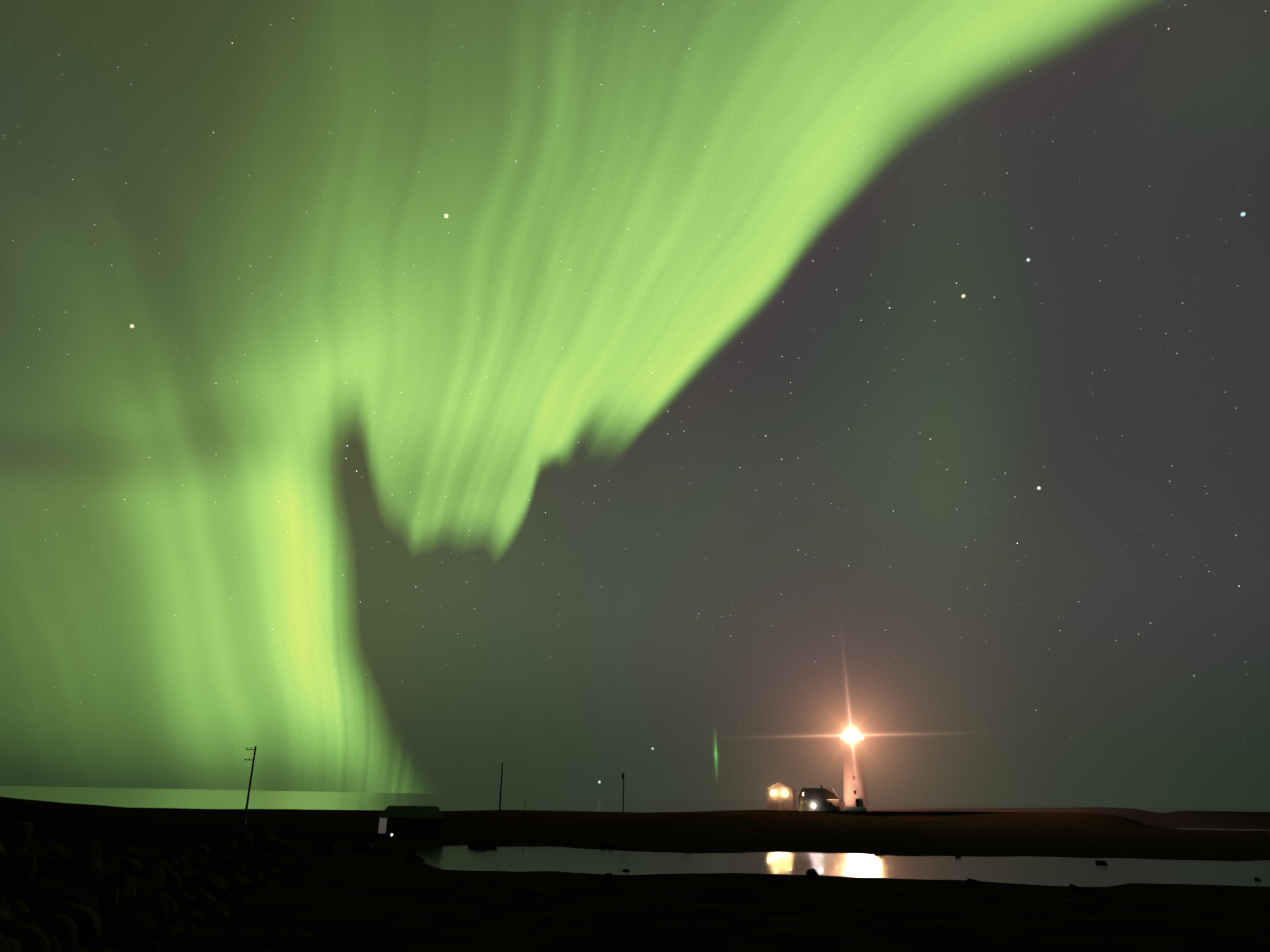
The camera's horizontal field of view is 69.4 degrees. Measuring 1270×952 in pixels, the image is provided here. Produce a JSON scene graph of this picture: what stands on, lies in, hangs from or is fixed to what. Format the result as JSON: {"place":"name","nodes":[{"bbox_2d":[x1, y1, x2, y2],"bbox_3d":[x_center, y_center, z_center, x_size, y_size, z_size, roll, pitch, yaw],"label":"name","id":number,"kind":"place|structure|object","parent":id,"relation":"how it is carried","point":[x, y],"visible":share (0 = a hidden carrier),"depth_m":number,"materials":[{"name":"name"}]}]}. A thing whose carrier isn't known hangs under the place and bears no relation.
{"place":"outdoors","nodes":[
{"label":"outdoors","id":0,"kind":"place"},
{"bbox_2d":[0,797,1269,951],"bbox_3d":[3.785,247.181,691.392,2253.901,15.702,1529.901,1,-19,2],"label":"terrain","id":1,"kind":"structure","parent":0,"point":[337,900],"depth_m":46.99,"materials":[{"name":"black soil"}]},
{"bbox_2d":[243,746,256,823],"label":"utility pole","id":2,"kind":"object","parent":1,"relation":"on","point":[247,801],"visible":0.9,"depth_m":98.53,"materials":[{"name":"brown wood"}]},
{"bbox_2d":[376,806,444,838],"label":"shore hut","id":3,"kind":"object","parent":1,"relation":"on","point":[397,820],"visible":0.94,"depth_m":108.64,"materials":[{"name":"grey"}]},
{"bbox_2d":[498,763,502,816],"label":"mast","id":4,"kind":"object","parent":1,"relation":"on","point":[500,791],"visible":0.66,"depth_m":150.03,"materials":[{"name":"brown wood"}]},
{"bbox_2d":[621,772,623,818],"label":"pole","id":5,"kind":"object","parent":1,"relation":"on","point":[622,776],"visible":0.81,"depth_m":159.78,"materials":[{"name":"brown wood"}]},
{"bbox_2d":[767,782,796,809],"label":"shed","id":6,"kind":"object","parent":1,"relation":"on","point":[781,796],"depth_m":263.46,"materials":[{"name":"grey"}]},
{"bbox_2d":[798,785,844,810],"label":"keepers house","id":7,"kind":"structure","parent":1,"relation":"on","point":[821,798],"depth_m":256.61,"materials":[{"name":"grey"}]},
{"bbox_2d":[841,725,870,810],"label":"lighthouse","id":8,"kind":"object","parent":1,"relation":"on","point":[855,797],"visible":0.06,"depth_m":259.86,"materials":[{"name":"white paint"}]},
{"bbox_2d":[0,786,1269,886],"bbox_3d":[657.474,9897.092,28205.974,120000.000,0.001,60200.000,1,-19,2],"label":"sea water","id":9,"kind":"structure","parent":0,"point":[1063,871],"depth_m":93.93,"materials":[{"name":"black liquid"}]},
{"bbox_2d":[0,0,1269,808],"label":"sky","id":10,"kind":"structure","parent":0,"point":[681,398],"materials":[{"name":"green"}]}
]}

